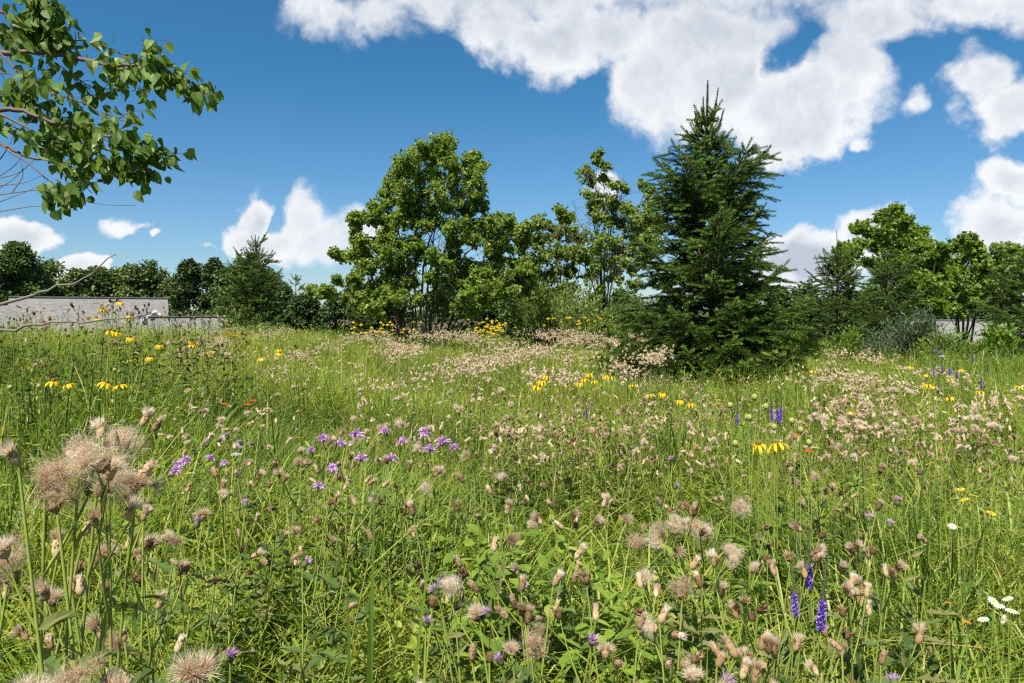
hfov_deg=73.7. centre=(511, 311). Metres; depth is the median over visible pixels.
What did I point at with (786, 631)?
thistle plant
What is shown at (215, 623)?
thistle plant
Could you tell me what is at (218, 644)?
thistle plant
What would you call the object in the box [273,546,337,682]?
thistle plant
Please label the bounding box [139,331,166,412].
thistle plant
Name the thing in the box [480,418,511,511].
thistle plant
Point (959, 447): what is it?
thistle plant
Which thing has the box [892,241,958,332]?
maple tree
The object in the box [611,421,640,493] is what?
thistle plant
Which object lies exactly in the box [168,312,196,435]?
thistle plant
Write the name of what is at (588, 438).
thistle plant
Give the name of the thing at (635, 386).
coneflower
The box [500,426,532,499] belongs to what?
thistle plant
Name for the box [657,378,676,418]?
thistle plant
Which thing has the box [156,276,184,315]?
tree
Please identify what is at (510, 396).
thistle plant
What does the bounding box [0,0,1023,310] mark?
sky
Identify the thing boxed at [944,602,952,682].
orange daisy
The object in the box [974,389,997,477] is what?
coneflower
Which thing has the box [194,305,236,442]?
thistle plant
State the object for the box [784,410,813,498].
thistle plant
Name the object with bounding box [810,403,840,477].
thistle plant
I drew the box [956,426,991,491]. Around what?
thistle plant
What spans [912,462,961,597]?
yellow daisy
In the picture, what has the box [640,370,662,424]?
thistle plant
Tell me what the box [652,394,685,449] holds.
thistle plant
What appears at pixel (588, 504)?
speedwell
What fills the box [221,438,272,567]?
thistle plant
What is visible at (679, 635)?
thistle plant
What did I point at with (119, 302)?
coneflower
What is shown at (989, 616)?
yellow daisy
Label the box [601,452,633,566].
thistle plant
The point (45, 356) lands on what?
thistle plant
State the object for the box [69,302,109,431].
thistle plant
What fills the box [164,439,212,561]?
thistle plant
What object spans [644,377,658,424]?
thistle plant
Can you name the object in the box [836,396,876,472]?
thistle plant
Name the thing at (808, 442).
coneflower bud
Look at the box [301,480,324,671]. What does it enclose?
bergamot
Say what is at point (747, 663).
thistle plant
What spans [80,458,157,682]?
thistle plant
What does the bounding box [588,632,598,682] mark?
thistle plant
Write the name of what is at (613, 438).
thistle plant
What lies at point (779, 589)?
broad grass clump
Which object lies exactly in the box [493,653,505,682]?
thistle plant
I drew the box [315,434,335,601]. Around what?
bergamot
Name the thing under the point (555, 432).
thistle plant
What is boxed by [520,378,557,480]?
coneflower
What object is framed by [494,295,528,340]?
tree
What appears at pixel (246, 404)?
butterfly weed
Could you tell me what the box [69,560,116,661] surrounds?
thistle plant
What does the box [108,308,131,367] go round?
thistle plant
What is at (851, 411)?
coneflower
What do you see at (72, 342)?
thistle plant
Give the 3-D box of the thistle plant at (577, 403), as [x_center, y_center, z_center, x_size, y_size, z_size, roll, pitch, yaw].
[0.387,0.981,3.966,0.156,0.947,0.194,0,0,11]
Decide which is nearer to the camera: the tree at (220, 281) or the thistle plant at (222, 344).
the thistle plant at (222, 344)
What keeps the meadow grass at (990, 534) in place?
on the ground at (704, 315)
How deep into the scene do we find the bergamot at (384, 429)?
2.01 m
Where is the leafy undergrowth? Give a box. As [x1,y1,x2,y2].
[0,300,1023,682]
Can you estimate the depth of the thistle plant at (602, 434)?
3.06 m
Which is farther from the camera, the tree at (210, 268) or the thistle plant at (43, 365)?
the tree at (210, 268)
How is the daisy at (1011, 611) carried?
on the ground at (704, 315)
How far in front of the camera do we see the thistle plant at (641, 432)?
3.05 m
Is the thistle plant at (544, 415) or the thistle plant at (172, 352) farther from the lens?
the thistle plant at (172, 352)
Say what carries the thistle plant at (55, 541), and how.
on the ground at (704, 315)
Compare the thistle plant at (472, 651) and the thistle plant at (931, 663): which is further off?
the thistle plant at (931, 663)
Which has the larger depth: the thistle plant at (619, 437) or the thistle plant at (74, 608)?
the thistle plant at (619, 437)
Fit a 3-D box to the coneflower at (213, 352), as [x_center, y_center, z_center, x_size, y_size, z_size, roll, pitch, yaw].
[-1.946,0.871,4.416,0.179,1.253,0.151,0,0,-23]
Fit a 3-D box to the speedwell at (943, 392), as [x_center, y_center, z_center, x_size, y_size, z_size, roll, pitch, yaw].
[2.785,0.884,4.386,0.124,1.195,0.120,0,0,-45]
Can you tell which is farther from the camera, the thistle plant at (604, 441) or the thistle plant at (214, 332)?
the thistle plant at (214, 332)
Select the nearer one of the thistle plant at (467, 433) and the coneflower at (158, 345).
the thistle plant at (467, 433)
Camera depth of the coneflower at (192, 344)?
4.29 m
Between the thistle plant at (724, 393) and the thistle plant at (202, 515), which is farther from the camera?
the thistle plant at (724, 393)
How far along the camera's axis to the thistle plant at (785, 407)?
3.78 m
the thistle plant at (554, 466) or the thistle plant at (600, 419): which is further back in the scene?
the thistle plant at (600, 419)
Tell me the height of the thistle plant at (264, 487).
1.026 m
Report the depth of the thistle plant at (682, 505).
1.43 m
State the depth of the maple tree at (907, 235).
22.95 m
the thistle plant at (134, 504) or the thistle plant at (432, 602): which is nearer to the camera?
the thistle plant at (134, 504)
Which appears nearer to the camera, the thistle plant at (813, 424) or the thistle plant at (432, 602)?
the thistle plant at (432, 602)
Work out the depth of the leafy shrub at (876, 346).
11.97 m
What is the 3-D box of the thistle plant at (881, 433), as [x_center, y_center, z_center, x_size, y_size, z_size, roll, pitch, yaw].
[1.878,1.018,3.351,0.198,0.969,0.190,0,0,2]
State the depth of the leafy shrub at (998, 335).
12.83 m
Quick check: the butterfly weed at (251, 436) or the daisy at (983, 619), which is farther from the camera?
the butterfly weed at (251, 436)
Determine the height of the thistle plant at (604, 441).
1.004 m
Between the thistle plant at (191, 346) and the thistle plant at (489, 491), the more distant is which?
the thistle plant at (191, 346)
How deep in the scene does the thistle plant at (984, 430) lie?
3.84 m
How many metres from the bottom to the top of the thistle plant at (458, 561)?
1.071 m
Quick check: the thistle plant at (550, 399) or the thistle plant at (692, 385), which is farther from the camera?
the thistle plant at (692, 385)
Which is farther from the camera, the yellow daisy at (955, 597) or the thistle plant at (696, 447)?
the thistle plant at (696, 447)
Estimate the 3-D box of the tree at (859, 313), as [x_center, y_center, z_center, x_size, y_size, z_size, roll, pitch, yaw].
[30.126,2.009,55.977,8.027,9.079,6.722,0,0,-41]
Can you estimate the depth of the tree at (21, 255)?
61.57 m
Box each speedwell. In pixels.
[572,398,589,541]
[734,399,746,565]
[759,389,789,547]
[764,391,789,555]
[765,392,783,538]
[790,558,799,680]
[796,591,803,682]
[805,526,817,680]
[815,553,829,682]
[929,359,940,449]
[933,344,939,407]
[935,375,945,484]
[936,357,948,457]
[945,357,956,447]
[950,361,957,449]
[968,346,973,421]
[980,371,988,469]
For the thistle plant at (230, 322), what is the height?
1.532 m
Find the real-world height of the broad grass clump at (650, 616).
1.047 m
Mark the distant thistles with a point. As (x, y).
(820, 417)
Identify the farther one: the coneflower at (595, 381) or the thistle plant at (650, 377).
the thistle plant at (650, 377)
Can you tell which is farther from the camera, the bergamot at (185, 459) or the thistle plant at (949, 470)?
the thistle plant at (949, 470)
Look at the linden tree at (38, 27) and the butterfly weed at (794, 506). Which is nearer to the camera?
the butterfly weed at (794, 506)
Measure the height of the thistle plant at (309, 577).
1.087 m
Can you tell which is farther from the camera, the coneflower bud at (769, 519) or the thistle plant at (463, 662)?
the coneflower bud at (769, 519)
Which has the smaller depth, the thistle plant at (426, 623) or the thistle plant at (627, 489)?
the thistle plant at (426, 623)
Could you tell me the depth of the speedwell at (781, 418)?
2.30 m
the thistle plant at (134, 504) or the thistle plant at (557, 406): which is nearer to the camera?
the thistle plant at (134, 504)
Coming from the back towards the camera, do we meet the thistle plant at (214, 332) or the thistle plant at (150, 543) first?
the thistle plant at (214, 332)
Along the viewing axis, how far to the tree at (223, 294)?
45.58 m
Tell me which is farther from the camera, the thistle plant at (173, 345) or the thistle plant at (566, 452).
the thistle plant at (173, 345)
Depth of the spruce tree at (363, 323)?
18.97 m
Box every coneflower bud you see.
[0,385,12,534]
[18,384,54,525]
[95,368,137,501]
[710,440,757,619]
[717,402,760,628]
[720,394,782,637]
[725,414,773,585]
[733,403,788,625]
[734,424,798,633]
[769,417,806,621]
[776,426,823,636]
[781,439,842,635]
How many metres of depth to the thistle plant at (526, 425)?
3.03 m
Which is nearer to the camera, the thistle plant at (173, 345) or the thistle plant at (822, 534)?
the thistle plant at (822, 534)
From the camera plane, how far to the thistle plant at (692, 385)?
5.25 m
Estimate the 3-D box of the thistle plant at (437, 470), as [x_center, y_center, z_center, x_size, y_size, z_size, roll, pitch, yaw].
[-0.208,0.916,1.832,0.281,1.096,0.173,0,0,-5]
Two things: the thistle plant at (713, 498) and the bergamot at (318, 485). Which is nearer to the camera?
the bergamot at (318, 485)
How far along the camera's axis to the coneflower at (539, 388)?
3.20 m
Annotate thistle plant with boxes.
[0,313,27,383]
[0,317,18,386]
[0,323,37,475]
[0,328,19,401]
[0,437,81,682]
[0,472,117,682]
[0,530,22,659]
[8,647,114,682]
[9,418,167,682]
[11,310,38,387]
[14,303,64,440]
[16,420,152,682]
[22,518,103,681]
[23,503,150,681]
[24,306,50,429]
[25,319,46,368]
[31,308,70,445]
[32,528,65,682]
[39,320,54,421]
[44,405,165,682]
[54,315,90,439]
[60,305,87,397]
[68,576,85,682]
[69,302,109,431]
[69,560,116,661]
[73,416,210,682]
[80,325,104,425]
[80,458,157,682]
[91,299,122,410]
[91,305,108,375]
[92,285,127,419]
[92,482,176,682]
[98,308,116,397]
[99,561,190,682]
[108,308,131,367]
[109,645,225,682]
[111,304,130,394]
[112,323,124,381]
[113,305,140,419]
[116,312,140,417]
[118,625,129,678]
[119,304,144,396]
[121,468,218,676]
[126,311,150,415]
[127,302,150,424]
[128,531,164,682]
[133,547,238,682]
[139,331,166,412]
[145,311,165,402]
[150,486,229,680]
[159,309,189,416]
[162,306,187,411]
[162,323,182,399]
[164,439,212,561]
[167,633,187,682]
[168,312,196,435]
[169,308,199,416]
[169,467,263,678]
[176,366,206,397]
[179,516,251,682]
[180,311,206,401]
[181,409,203,499]
[186,315,217,452]
[187,315,200,378]
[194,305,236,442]
[197,316,223,400]
[201,435,231,542]
[204,321,219,388]
[205,497,261,682]
[205,646,239,682]
[206,576,223,665]
[213,320,236,410]
[217,446,259,562]
[218,327,241,417]
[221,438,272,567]
[222,432,263,546]
[224,468,305,682]
[226,304,251,410]
[232,470,286,671]
[238,459,304,666]
[242,362,257,382]
[248,442,288,544]
[265,366,288,417]
[267,482,349,682]
[272,435,336,627]
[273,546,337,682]
[286,479,389,682]
[301,428,357,613]
[302,355,313,388]
[309,461,377,647]
[319,529,385,682]
[335,417,407,622]
[366,428,432,610]
[381,454,459,615]
[385,482,434,652]
[405,499,471,682]
[409,553,473,682]
[416,421,460,574]
[417,594,437,682]
[423,614,433,682]
[427,574,469,682]
[427,582,472,682]
[431,578,453,682]
[435,568,550,682]
[449,499,514,680]
[451,397,483,496]
[452,399,476,494]
[454,566,468,682]
[456,470,552,665]
[459,497,520,682]
[462,393,483,457]
[466,436,497,517]
[467,579,515,682]
[468,642,476,682]
[471,426,510,516]
[478,425,519,542]
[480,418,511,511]
[482,407,529,498]
[482,575,576,682]
[482,604,521,682]
[484,651,496,682]
[488,394,512,437]
[490,536,578,682]
[493,409,513,471]
[493,429,535,564]
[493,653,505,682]
[495,423,527,498]
[496,425,528,519]
[499,427,547,560]
[499,541,587,682]
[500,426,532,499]
[504,415,525,491]
[508,428,548,530]
[509,391,535,457]
[510,405,549,495]
[510,414,547,494]
[511,428,565,512]
[512,412,539,472]
[518,492,609,679]
[519,574,534,682]
[522,413,556,472]
[526,415,557,488]
[531,424,569,530]
[534,482,589,678]
[534,603,646,682]
[540,395,560,453]
[541,418,574,553]
[542,427,590,537]
[544,401,555,460]
[545,422,586,522]
[548,429,583,533]
[550,513,634,679]
[553,393,580,464]
[553,404,579,457]
[554,388,573,432]
[557,428,586,482]
[558,403,587,495]
[559,411,584,493]
[565,421,599,511]
[567,397,592,442]
[571,401,601,469]
[572,413,606,462]
[573,394,593,475]
[574,404,601,479]
[575,415,615,495]
[576,387,597,427]
[576,568,598,682]
[581,406,600,478]
[581,429,622,532]
[586,434,629,553]
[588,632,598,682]
[590,432,615,490]
[591,410,620,463]
[591,427,613,492]
[594,583,659,682]
[599,418,627,473]
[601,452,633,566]
[603,428,633,507]
[604,446,647,537]
[605,417,637,470]
[605,445,653,568]
[606,407,639,478]
[606,428,643,488]
[611,411,647,501]
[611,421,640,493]
[614,433,638,499]
[617,419,655,531]
[620,530,705,682]
[621,401,643,444]
[621,402,649,445]
[621,443,665,536]
[626,403,657,454]
[627,456,674,605]
[628,483,679,671]
[630,573,703,682]
[631,395,662,453]
[632,424,654,476]
[633,633,737,682]
[634,417,667,507]
[635,554,700,682]
[638,380,659,423]
[639,399,677,468]
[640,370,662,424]
[640,517,745,682]
[642,368,660,410]
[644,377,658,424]
[646,457,702,560]
[650,401,688,455]
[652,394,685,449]
[654,496,714,677]
[655,495,753,682]
[656,444,698,554]
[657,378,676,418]
[664,396,693,461]
[667,375,691,425]
[672,392,697,436]
[677,418,715,487]
[680,413,711,446]
[680,430,720,501]
[680,436,713,484]
[683,378,702,426]
[683,380,709,424]
[685,383,706,429]
[687,391,716,453]
[687,396,709,445]
[687,413,723,456]
[688,397,713,444]
[692,570,804,682]
[695,405,722,456]
[697,523,772,682]
[702,456,746,560]
[703,404,730,494]
[705,548,730,674]
[707,429,738,521]
[708,640,763,682]
[709,397,730,440]
[711,375,732,416]
[712,438,752,532]
[713,676,777,682]
[715,414,732,455]
[715,628,773,682]
[716,398,745,490]
[717,391,731,437]
[717,670,735,682]
[725,397,751,483]
[726,393,761,469]
[728,543,827,682]
[730,595,769,682]
[734,375,746,421]
[739,380,758,453]
[749,558,847,682]
[751,452,796,630]
[755,529,828,682]
[759,406,786,474]
[769,422,815,516]
[778,420,809,497]
[782,434,852,598]
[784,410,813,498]
[789,519,878,682]
[790,435,857,628]
[793,417,827,476]
[798,424,830,506]
[803,638,843,682]
[808,605,853,682]
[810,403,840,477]
[813,397,846,474]
[816,498,884,682]
[817,571,889,682]
[824,398,847,453]
[824,417,854,480]
[824,538,889,680]
[825,407,855,463]
[826,421,864,504]
[827,392,858,463]
[833,397,856,469]
[833,441,886,615]
[835,403,857,473]
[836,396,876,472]
[842,400,880,477]
[845,559,907,682]
[853,504,914,681]
[855,386,876,453]
[861,389,888,441]
[864,406,891,461]
[867,396,891,442]
[868,408,914,495]
[869,434,906,503]
[871,401,893,459]
[872,431,897,520]
[876,414,901,474]
[878,619,927,682]
[880,419,910,488]
[881,412,921,488]
[882,408,917,504]
[882,419,921,493]
[883,419,921,516]
[884,519,958,682]
[885,406,921,475]
[885,672,899,682]
[889,426,921,498]
[890,424,923,518]
[891,533,956,682]
[893,496,961,678]
[900,398,929,458]
[900,418,928,467]
[901,409,917,463]
[905,442,948,527]
[913,418,940,476]
[915,406,938,471]
[924,444,964,549]
[925,419,959,489]
[930,434,969,502]
[931,426,975,494]
[939,432,988,505]
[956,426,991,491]
[956,437,1001,529]
[956,439,997,520]
[959,409,991,466]
[976,448,1023,527]
[982,434,1022,502]
[988,426,1023,516]
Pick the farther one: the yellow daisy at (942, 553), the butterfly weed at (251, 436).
the butterfly weed at (251, 436)
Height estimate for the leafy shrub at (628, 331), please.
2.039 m
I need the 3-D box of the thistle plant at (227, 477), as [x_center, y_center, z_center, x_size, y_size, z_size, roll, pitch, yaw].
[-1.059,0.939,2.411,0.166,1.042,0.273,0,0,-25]
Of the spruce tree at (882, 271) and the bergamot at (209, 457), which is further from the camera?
the spruce tree at (882, 271)
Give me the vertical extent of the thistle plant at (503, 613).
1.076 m
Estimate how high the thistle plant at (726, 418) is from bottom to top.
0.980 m
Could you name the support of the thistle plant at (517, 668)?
on the ground at (704, 315)
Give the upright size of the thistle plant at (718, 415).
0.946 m
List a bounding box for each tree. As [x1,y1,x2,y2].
[0,0,223,331]
[0,240,50,298]
[0,253,10,293]
[0,255,31,302]
[30,257,65,295]
[51,267,100,296]
[85,265,119,296]
[104,266,123,296]
[110,262,149,296]
[138,259,170,315]
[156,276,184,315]
[166,257,204,315]
[195,256,225,315]
[196,265,240,315]
[211,249,283,334]
[217,232,287,334]
[267,268,288,326]
[279,281,295,333]
[280,292,326,335]
[288,273,305,298]
[302,128,538,347]
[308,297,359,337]
[342,285,379,338]
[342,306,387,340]
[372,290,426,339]
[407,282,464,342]
[457,260,509,341]
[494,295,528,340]
[517,202,593,339]
[521,295,573,347]
[566,147,666,351]
[579,293,633,340]
[586,80,846,403]
[606,287,663,339]
[644,294,686,337]
[718,300,775,339]
[760,284,801,336]
[764,302,794,358]
[787,281,833,345]
[793,230,883,361]
[810,290,864,338]
[826,247,946,354]
[829,240,863,332]
[839,284,908,346]
[847,201,937,332]
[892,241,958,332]
[900,290,950,318]
[944,231,995,347]
[950,286,1018,319]
[958,244,1023,350]
[976,296,1023,319]
[985,240,1023,326]
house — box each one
[0,304,7,327]
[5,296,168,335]
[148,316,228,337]
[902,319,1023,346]
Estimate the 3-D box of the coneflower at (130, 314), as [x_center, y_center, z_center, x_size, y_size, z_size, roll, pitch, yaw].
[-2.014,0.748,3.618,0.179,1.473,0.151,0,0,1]
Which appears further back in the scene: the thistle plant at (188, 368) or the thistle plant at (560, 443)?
the thistle plant at (188, 368)
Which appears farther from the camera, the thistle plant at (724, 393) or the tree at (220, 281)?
the tree at (220, 281)
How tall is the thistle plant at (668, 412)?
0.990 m
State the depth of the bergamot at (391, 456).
1.84 m
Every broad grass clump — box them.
[0,316,116,524]
[30,318,169,504]
[59,365,265,506]
[165,364,390,505]
[245,539,593,677]
[271,341,406,436]
[347,484,398,682]
[412,501,436,682]
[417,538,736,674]
[441,468,546,628]
[548,493,879,675]
[703,504,749,682]
[706,645,707,682]
[763,506,795,682]
[781,578,1011,682]
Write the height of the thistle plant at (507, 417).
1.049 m
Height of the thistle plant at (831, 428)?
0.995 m
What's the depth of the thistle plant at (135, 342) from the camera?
4.49 m
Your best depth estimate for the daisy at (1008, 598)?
1.23 m
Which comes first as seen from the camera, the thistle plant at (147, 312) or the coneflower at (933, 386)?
the coneflower at (933, 386)
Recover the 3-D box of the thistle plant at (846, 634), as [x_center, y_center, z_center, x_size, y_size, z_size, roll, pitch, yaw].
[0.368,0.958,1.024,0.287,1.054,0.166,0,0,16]
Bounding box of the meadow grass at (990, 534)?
[0,308,1023,682]
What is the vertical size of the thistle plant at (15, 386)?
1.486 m
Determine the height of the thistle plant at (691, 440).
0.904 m
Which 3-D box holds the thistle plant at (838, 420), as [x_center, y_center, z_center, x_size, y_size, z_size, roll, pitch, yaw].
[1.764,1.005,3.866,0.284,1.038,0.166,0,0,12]
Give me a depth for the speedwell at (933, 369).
4.40 m
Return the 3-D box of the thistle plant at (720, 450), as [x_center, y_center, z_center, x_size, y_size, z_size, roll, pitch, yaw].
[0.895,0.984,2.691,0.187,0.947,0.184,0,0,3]
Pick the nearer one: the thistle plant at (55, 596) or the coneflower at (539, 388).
the thistle plant at (55, 596)
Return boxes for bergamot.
[165,461,185,560]
[168,464,184,552]
[169,455,192,571]
[199,454,218,572]
[214,459,233,605]
[300,446,326,585]
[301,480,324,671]
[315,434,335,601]
[319,462,338,642]
[323,437,352,577]
[340,454,368,603]
[341,428,365,585]
[370,426,390,577]
[377,452,396,642]
[379,436,408,643]
[406,426,430,584]
[423,443,440,605]
[430,435,455,636]
[446,443,457,571]
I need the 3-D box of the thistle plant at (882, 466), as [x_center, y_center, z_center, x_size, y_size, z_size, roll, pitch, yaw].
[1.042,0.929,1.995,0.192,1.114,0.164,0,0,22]
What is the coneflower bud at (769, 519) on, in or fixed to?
on the ground at (704, 315)
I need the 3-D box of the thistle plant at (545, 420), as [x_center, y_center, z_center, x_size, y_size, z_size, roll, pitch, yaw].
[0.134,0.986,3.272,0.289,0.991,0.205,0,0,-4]
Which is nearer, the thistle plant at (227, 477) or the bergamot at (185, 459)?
the bergamot at (185, 459)
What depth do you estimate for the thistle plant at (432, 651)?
1.40 m
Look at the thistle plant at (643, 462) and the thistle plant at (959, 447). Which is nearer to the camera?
the thistle plant at (959, 447)
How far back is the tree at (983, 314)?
69.36 m
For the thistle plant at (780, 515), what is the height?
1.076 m
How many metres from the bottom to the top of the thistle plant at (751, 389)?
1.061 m
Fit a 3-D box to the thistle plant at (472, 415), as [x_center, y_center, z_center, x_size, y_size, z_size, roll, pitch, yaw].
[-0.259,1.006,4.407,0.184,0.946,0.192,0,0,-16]
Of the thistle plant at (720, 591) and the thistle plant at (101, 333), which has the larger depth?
the thistle plant at (101, 333)
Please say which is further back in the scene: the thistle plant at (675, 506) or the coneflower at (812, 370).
the coneflower at (812, 370)
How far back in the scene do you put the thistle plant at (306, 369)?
7.09 m
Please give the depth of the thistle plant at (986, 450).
3.06 m
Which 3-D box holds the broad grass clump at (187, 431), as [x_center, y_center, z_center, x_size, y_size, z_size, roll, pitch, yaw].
[-1.688,0.844,3.358,1.078,1.280,1.103,0,0,0]
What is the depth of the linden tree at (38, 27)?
3.98 m
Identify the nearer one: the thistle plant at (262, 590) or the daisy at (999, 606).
the daisy at (999, 606)
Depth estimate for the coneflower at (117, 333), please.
3.60 m
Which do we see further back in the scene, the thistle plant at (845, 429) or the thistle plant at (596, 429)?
the thistle plant at (845, 429)
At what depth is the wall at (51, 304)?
46.01 m
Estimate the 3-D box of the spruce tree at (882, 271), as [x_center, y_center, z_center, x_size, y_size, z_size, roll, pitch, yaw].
[8.790,0.276,15.924,3.030,3.613,2.846,0,0,0]
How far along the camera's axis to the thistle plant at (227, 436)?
2.40 m
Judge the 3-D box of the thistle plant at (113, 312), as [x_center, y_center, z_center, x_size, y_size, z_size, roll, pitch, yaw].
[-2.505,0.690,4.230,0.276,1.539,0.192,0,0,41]
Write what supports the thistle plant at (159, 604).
on the ground at (704, 315)
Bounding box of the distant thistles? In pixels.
[98,320,1023,558]
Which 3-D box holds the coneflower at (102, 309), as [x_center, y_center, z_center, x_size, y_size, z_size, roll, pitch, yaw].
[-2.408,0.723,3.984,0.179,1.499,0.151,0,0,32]
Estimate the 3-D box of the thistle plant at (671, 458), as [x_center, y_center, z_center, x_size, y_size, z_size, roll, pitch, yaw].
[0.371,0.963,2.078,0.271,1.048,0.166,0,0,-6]
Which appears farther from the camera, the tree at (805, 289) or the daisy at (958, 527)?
the tree at (805, 289)
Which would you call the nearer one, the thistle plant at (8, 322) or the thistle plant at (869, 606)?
the thistle plant at (869, 606)
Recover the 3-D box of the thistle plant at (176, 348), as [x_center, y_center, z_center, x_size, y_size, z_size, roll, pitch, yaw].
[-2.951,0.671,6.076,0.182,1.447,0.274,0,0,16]
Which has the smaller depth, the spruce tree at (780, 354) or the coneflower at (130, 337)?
the coneflower at (130, 337)
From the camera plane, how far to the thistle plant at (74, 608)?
0.72 m
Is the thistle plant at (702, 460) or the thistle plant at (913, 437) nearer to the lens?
the thistle plant at (702, 460)
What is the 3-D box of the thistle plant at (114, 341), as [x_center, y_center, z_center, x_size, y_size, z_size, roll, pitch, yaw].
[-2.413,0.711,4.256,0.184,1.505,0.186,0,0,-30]
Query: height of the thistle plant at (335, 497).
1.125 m
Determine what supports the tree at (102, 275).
on the ground at (704, 315)
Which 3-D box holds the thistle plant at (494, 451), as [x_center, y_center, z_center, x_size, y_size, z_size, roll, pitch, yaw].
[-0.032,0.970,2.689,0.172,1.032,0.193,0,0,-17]
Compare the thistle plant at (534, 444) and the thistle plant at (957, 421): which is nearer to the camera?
the thistle plant at (534, 444)
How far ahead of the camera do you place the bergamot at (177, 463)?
2.14 m
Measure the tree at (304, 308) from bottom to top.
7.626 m
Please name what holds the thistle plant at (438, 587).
on the ground at (704, 315)
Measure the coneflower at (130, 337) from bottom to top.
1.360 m
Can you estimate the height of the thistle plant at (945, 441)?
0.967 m
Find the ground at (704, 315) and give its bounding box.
[372,311,721,340]
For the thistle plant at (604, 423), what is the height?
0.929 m
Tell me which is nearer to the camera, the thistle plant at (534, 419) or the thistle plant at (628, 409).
the thistle plant at (534, 419)
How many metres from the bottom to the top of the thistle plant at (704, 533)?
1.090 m
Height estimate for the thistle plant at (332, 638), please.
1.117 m
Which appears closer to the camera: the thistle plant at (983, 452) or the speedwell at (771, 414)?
the speedwell at (771, 414)
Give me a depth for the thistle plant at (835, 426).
3.61 m
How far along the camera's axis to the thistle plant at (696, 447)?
2.80 m
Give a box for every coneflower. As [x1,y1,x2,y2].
[26,378,75,528]
[63,381,76,455]
[89,307,113,393]
[92,316,113,403]
[96,328,118,425]
[97,379,111,514]
[111,381,128,503]
[112,330,133,420]
[115,300,127,412]
[123,313,138,430]
[124,335,137,462]
[124,356,145,430]
[145,355,154,447]
[154,342,172,447]
[175,343,198,431]
[185,338,200,440]
[195,342,209,422]
[205,350,217,429]
[220,332,235,420]
[228,332,251,419]
[229,333,246,421]
[234,340,256,426]
[245,356,277,425]
[272,347,289,425]
[274,351,293,441]
[288,344,306,439]
[519,383,544,488]
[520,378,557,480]
[538,373,557,476]
[576,381,587,444]
[580,376,588,426]
[585,371,592,435]
[590,379,597,439]
[596,373,609,436]
[603,375,617,429]
[629,383,636,425]
[658,391,665,397]
[675,397,684,462]
[686,401,695,452]
[721,440,786,612]
[756,438,801,634]
[803,369,816,434]
[836,409,861,480]
[905,365,918,410]
[918,382,947,464]
[922,373,939,439]
[925,384,938,481]
[931,394,969,506]
[936,378,954,425]
[955,368,963,423]
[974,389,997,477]
[1014,383,1023,478]
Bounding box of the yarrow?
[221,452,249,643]
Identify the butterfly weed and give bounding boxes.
[218,403,229,519]
[236,403,251,499]
[248,399,258,507]
[784,433,802,583]
[796,449,818,602]
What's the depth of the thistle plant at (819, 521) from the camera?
1.97 m
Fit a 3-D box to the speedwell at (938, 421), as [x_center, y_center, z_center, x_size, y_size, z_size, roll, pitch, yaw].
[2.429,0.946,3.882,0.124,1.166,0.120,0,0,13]
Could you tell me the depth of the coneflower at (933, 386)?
3.89 m
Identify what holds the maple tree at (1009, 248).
on the ground at (704, 315)
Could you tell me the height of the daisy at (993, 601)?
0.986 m
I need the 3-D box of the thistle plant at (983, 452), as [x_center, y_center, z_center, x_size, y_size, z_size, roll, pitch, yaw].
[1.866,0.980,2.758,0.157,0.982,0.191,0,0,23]
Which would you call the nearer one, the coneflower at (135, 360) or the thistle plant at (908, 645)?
the thistle plant at (908, 645)
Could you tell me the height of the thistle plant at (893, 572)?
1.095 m
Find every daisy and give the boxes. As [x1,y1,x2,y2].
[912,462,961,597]
[921,459,969,605]
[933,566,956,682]
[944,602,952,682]
[945,523,971,672]
[946,498,988,632]
[951,526,988,674]
[953,494,988,647]
[956,488,976,637]
[962,619,970,682]
[974,646,981,682]
[978,617,988,681]
[984,510,1023,682]
[987,597,998,682]
[995,604,1003,682]
[1000,615,1006,682]
[1001,596,1013,682]
[1005,608,1017,682]
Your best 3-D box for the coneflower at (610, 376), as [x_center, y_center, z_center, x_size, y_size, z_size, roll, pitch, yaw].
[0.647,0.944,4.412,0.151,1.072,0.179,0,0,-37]
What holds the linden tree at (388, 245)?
on the ground at (704, 315)
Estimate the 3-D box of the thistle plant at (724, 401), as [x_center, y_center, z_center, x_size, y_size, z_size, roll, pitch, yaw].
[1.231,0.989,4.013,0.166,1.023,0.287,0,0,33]
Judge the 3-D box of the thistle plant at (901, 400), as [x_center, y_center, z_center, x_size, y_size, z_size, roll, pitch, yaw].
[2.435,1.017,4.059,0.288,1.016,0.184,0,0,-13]
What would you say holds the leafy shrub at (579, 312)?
on the ground at (704, 315)
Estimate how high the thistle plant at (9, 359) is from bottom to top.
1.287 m
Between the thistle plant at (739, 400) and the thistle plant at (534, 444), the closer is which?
the thistle plant at (534, 444)
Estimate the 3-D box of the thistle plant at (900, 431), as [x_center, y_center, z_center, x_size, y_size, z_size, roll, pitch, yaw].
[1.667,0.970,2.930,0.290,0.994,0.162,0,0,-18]
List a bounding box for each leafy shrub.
[214,318,300,339]
[493,263,592,346]
[545,280,618,355]
[607,292,649,350]
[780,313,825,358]
[818,322,872,369]
[854,326,905,367]
[879,305,949,367]
[911,326,986,364]
[961,320,1023,360]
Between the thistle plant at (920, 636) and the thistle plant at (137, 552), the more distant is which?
the thistle plant at (137, 552)
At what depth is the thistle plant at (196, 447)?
2.81 m
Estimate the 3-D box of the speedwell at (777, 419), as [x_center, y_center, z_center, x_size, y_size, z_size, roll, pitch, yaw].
[0.886,0.868,2.315,0.124,1.216,0.120,0,0,-37]
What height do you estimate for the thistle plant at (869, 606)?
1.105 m
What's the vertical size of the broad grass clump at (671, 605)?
1.056 m

